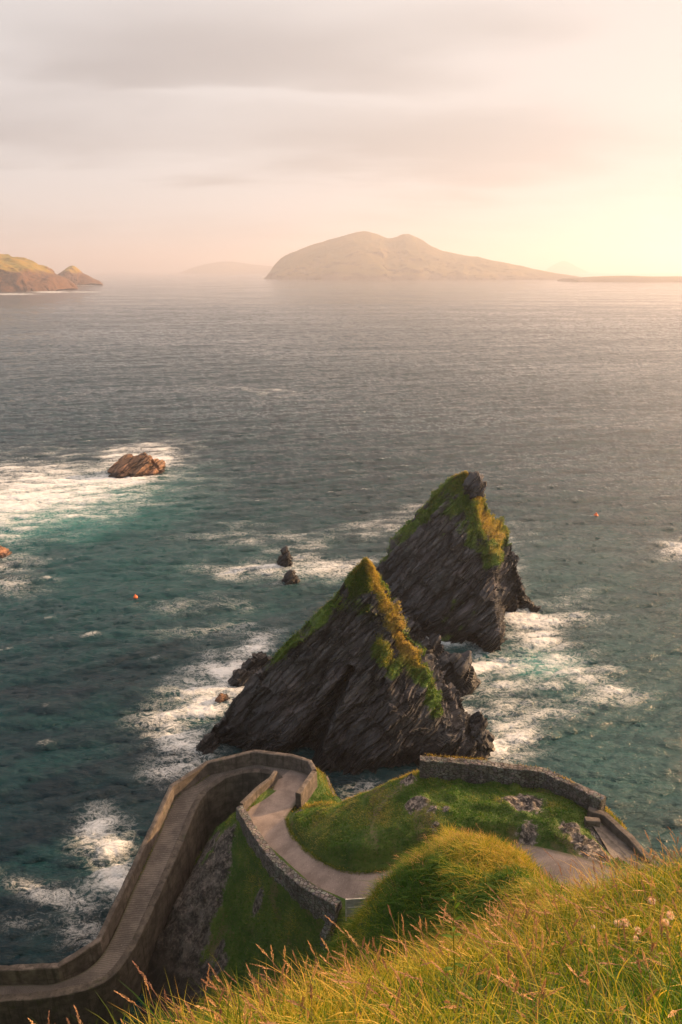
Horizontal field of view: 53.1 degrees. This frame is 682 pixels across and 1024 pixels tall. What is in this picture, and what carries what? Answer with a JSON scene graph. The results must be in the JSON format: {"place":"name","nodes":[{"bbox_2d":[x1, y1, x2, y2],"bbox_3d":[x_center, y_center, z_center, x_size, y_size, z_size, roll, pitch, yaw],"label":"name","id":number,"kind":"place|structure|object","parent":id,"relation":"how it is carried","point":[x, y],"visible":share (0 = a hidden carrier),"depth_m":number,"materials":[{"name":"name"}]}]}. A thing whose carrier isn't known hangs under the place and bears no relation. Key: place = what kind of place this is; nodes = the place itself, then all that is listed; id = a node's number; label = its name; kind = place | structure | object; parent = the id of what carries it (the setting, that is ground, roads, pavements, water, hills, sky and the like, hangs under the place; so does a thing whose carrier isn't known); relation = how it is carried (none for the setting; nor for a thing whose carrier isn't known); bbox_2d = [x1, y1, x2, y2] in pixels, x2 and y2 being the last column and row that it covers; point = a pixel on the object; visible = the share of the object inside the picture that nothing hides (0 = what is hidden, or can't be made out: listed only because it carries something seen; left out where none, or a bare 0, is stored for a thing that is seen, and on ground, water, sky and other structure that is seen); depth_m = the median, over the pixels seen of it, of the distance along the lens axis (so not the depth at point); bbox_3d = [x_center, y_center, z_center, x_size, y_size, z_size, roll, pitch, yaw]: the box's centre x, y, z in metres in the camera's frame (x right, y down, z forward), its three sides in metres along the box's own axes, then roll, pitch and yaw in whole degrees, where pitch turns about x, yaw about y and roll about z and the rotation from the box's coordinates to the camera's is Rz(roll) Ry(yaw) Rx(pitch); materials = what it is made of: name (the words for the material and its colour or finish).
{"place":"outdoors","nodes":[
{"label":"outdoors","id":0,"kind":"place"},
{"bbox_2d":[0,254,78,291],"bbox_3d":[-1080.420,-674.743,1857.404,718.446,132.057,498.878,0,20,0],"label":"headland","id":1,"kind":"structure","parent":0,"point":[20,274],"depth_m":1723.63,"materials":[{"name":"brown stone"}]},
{"bbox_2d":[0,765,290,1000],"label":"ramp","id":2,"kind":"structure","parent":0,"point":[147,882],"depth_m":52.01,"materials":[{"name":"concrete"}]},
{"bbox_2d":[138,775,208,879],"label":"edge grass","id":3,"kind":"structure","parent":2,"relation":"on","point":[160,831],"depth_m":55.91,"materials":[{"name":"green plant"}]},
{"bbox_2d":[178,262,272,273],"bbox_3d":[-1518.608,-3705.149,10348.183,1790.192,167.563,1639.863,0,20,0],"label":"island","id":4,"kind":"structure","parent":0,"point":[226,268],"depth_m":9916.86,"materials":[{"name":"beige stone"}]},
{"bbox_2d":[0,270,681,1023],"bbox_3d":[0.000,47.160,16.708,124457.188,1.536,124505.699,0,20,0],"label":"sea","id":5,"kind":"structure","parent":0,"point":[328,432],"depth_m":150.16,"materials":[{"name":"liquid"}]},
{"bbox_2d":[0,545,11,557],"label":"rock","id":6,"kind":"object","parent":5,"relation":"in","point":[5,552],"visible":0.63,"depth_m":126.61,"materials":[{"name":"brown stone"}]},
{"bbox_2d":[57,266,102,285],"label":"islet","id":7,"kind":"object","parent":5,"relation":"in","point":[76,276],"visible":0.79,"depth_m":2332.61,"materials":[{"name":"brown stone"}]},
{"bbox_2d":[107,452,165,477],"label":"skerry","id":8,"kind":"structure","parent":5,"relation":"in","point":[139,465],"depth_m":175.64,"materials":[{"name":"brown stone"}]},
{"bbox_2d":[196,732,219,754],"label":"rock","id":9,"kind":"object","parent":5,"relation":"in","point":[208,743],"visible":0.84,"depth_m":75.14,"materials":[{"name":"stone"}]},
{"bbox_2d":[215,693,229,702],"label":"rock","id":10,"kind":"object","parent":5,"relation":"in","point":[221,697],"visible":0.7,"depth_m":83.78,"materials":[{"name":"brown stone"}]},
{"bbox_2d":[228,668,256,686],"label":"rock","id":11,"kind":"object","parent":5,"relation":"in","point":[239,678],"visible":0.72,"depth_m":87.44,"materials":[{"name":"stone"}]},
{"bbox_2d":[240,651,272,670],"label":"rock","id":12,"kind":"object","parent":5,"relation":"in","point":[258,661],"visible":0.59,"depth_m":90.40,"materials":[{"name":"stone"}]},
{"bbox_2d":[276,546,292,566],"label":"rock","id":13,"kind":"object","parent":5,"relation":"in","point":[285,557],"visible":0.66,"depth_m":121.81,"materials":[{"name":"stone"}]},
{"bbox_2d":[281,570,299,584],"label":"rock","id":14,"kind":"object","parent":5,"relation":"in","point":[290,577],"visible":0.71,"depth_m":115.27,"materials":[{"name":"stone"}]},
{"bbox_2d":[210,557,483,774],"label":"sea stack","id":15,"kind":"object","parent":5,"relation":"in","point":[348,677],"visible":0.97,"depth_m":72.92,"materials":[{"name":"stone"}]},
{"bbox_2d":[404,614,426,644],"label":"rock","id":16,"kind":"object","parent":5,"relation":"in","point":[415,634],"visible":0.42,"depth_m":96.31,"materials":[{"name":"stone"}]},
{"bbox_2d":[420,633,444,656],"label":"rock","id":17,"kind":"object","parent":5,"relation":"in","point":[432,644],"visible":0.45,"depth_m":92.16,"materials":[{"name":"stone"}]},
{"bbox_2d":[375,471,540,652],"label":"sea stack","id":18,"kind":"object","parent":5,"relation":"in","point":[446,568],"visible":0.97,"depth_m":98.01,"materials":[{"name":"stone"}]},
{"bbox_2d":[436,650,480,697],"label":"rock","id":19,"kind":"object","parent":5,"relation":"in","point":[460,675],"visible":0.58,"depth_m":86.27,"materials":[{"name":"stone"}]},
{"bbox_2d":[466,711,494,759],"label":"rock","id":20,"kind":"object","parent":5,"relation":"in","point":[481,734],"visible":0.56,"depth_m":73.37,"materials":[{"name":"stone"}]},
{"bbox_2d":[0,0,681,269],"label":"sky","id":21,"kind":"structure","parent":0,"point":[135,134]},
{"bbox_2d":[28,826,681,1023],"bbox_3d":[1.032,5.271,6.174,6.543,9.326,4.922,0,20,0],"label":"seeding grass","id":22,"kind":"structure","parent":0,"point":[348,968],"depth_m":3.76,"materials":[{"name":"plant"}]},
{"bbox_2d":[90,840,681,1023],"bbox_3d":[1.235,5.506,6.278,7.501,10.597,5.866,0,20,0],"label":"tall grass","id":23,"kind":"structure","parent":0,"point":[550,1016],"depth_m":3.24,"materials":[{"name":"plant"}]},
{"bbox_2d":[128,769,681,1023],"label":"hillside","id":24,"kind":"structure","parent":0,"point":[185,935],"depth_m":46.78,"materials":[{"name":"green plant"}]},
{"bbox_2d":[0,768,282,1023],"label":"retaining wall","id":25,"kind":"structure","parent":24,"relation":"on","point":[216,805],"depth_m":50.07,"materials":[{"name":"concrete"}]},
{"bbox_2d":[0,750,316,984],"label":"sea wall","id":26,"kind":"structure","parent":24,"relation":"on","point":[83,959],"depth_m":52.02,"materials":[{"name":"concrete"}]},
{"bbox_2d":[239,771,277,809],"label":"parapet wall","id":27,"kind":"structure","parent":24,"relation":"on","point":[250,798],"depth_m":55.71,"materials":[{"name":"concrete"}]},
{"bbox_2d":[236,805,340,920],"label":"stone wall","id":28,"kind":"structure","parent":24,"relation":"on","point":[316,901],"depth_m":45.30,"materials":[{"name":"grey stone"}]},
{"bbox_2d":[295,770,316,808],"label":"parapet wall","id":29,"kind":"structure","parent":24,"relation":"on","point":[305,790],"depth_m":55.20,"materials":[{"name":"concrete"}]},
{"bbox_2d":[315,766,336,796],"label":"crest grass","id":30,"kind":"structure","parent":24,"relation":"on","point":[321,771],"depth_m":59.29,"materials":[{"name":"green plant"}]},
{"bbox_2d":[320,897,341,950],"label":"stone wall","id":31,"kind":"structure","parent":24,"relation":"on","point":[329,925],"depth_m":42.01,"materials":[{"name":"grey stone"}]},
{"bbox_2d":[291,769,418,812],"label":"crest grass","id":32,"kind":"structure","parent":24,"relation":"on","point":[402,776],"depth_m":52.86,"materials":[{"name":"green plant"}]},
{"bbox_2d":[345,898,365,920],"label":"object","id":33,"kind":"structure","parent":24,"relation":"on","point":[349,903],"depth_m":41.39,"materials":[{"name":"concrete"}]},
{"bbox_2d":[72,845,681,1023],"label":"meadow grass","id":34,"kind":"structure","parent":24,"relation":"on","point":[338,1016],"depth_m":3.85,"materials":[{"name":"plant"}]},
{"bbox_2d":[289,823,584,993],"bbox_3d":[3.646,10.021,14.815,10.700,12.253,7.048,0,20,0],"label":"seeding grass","id":35,"kind":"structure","parent":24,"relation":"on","point":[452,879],"depth_m":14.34,"materials":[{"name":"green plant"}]},
{"bbox_2d":[283,819,593,1004],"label":"hump grass","id":36,"kind":"structure","parent":24,"relation":"on","point":[352,923],"depth_m":14.45,"materials":[{"name":"green plant"}]},
{"bbox_2d":[440,889,466,986],"bbox_3d":[0.634,2.409,3.804,0.165,0.798,0.061,0,20,0],"label":"tall weed","id":37,"kind":"object","parent":24,"relation":"on","point":[461,965],"visible":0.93,"depth_m":3.81,"materials":[{"name":"green plant"}]},
{"bbox_2d":[378,839,528,958],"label":"grass","id":38,"kind":"object","parent":24,"relation":"on","point":[452,900],"visible":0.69,"depth_m":13.50,"materials":[{"name":"green plant"}]},
{"bbox_2d":[337,827,575,949],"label":"crest grass","id":39,"kind":"structure","parent":24,"relation":"on","point":[495,838],"depth_m":15.18,"materials":[{"name":"green plant"}]},
{"bbox_2d":[419,754,605,810],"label":"stone wall","id":40,"kind":"structure","parent":24,"relation":"on","point":[475,770],"depth_m":48.67,"materials":[{"name":"grey stone"}]},
{"bbox_2d":[584,816,600,828],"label":"bay wall","id":41,"kind":"structure","parent":24,"relation":"on","point":[592,821],"depth_m":43.87,"materials":[{"name":"concrete"}]},
{"bbox_2d":[584,826,607,851],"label":"stone wall","id":42,"kind":"structure","parent":24,"relation":"on","point":[596,836],"depth_m":43.10,"materials":[{"name":"grey stone"}]},
{"bbox_2d":[605,807,628,831],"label":"crest grass","id":43,"kind":"structure","parent":24,"relation":"on","point":[622,823],"depth_m":45.12,"materials":[{"name":"plant"}]},
{"bbox_2d":[613,920,621,935],"bbox_3d":[1.756,2.689,4.359,0.054,0.226,0.054,0,20,0],"label":"clover flower","id":44,"kind":"object","parent":24,"relation":"on","point":[619,922],"visible":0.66,"depth_m":4.33,"materials":[{"name":"white plant"}]},
{"bbox_2d":[593,823,651,873],"bbox_3d":[17.421,20.716,42.538,2.326,0.687,4.985,-1,20,-3],"label":"landing","id":45,"kind":"object","parent":24,"relation":"on","point":[615,845],"visible":0.56,"depth_m":42.31,"materials":[{"name":"concrete"}]},
{"bbox_2d":[587,806,658,867],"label":"bay wall","id":46,"kind":"structure","parent":24,"relation":"on","point":[617,829],"depth_m":43.10,"materials":[{"name":"concrete"}]},
{"bbox_2d":[648,898,655,915],"bbox_3d":[2.132,2.751,4.713,0.055,0.238,0.055,0,20,0],"label":"clover flower","id":47,"kind":"object","parent":24,"relation":"on","point":[649,899],"visible":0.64,"depth_m":4.68,"materials":[{"name":"white plant"}]},
{"bbox_2d":[662,918,668,937],"bbox_3d":[1.990,2.592,4.213,0.050,0.211,0.047,0,20,0],"label":"clover flower","id":48,"kind":"object","parent":24,"relation":"on","point":[665,925],"visible":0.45,"depth_m":4.19,"materials":[{"name":"white plant"}]},
{"bbox_2d":[666,910,673,928],"bbox_3d":[2.078,2.619,4.334,0.054,0.218,0.054,13,23,32],"label":"clover flower","id":49,"kind":"object","parent":24,"relation":"on","point":[669,915],"visible":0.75,"depth_m":4.31,"materials":[{"name":"white plant"}]},
{"bbox_2d":[263,231,578,279],"bbox_3d":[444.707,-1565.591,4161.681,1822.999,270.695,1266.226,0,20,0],"label":"island","id":50,"kind":"structure","parent":0,"point":[364,255],"depth_m":3842.41,"materials":[{"name":"beige stone"}]},
{"bbox_2d":[247,769,633,898],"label":"path","id":51,"kind":"structure","parent":0,"point":[268,815],"depth_m":45.58,"materials":[{"name":"grey concrete"}]},
{"bbox_2d":[282,817,511,875],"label":"edge grass","id":52,"kind":"structure","parent":51,"relation":"on","point":[303,847],"depth_m":46.42,"materials":[{"name":"green plant"}]},
{"bbox_2d":[545,261,587,272],"bbox_3d":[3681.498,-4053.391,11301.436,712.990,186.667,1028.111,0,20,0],"label":"island","id":53,"kind":"structure","parent":0,"point":[563,267],"depth_m":11056.77,"materials":[{"name":"beige stone"}]},
{"bbox_2d":[557,276,681,281],"bbox_3d":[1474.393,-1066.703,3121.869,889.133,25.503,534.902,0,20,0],"label":"island","id":54,"kind":"structure","parent":0,"point":[632,279],"depth_m":2980.11,"materials":[{"name":"beige stone"}]}
]}

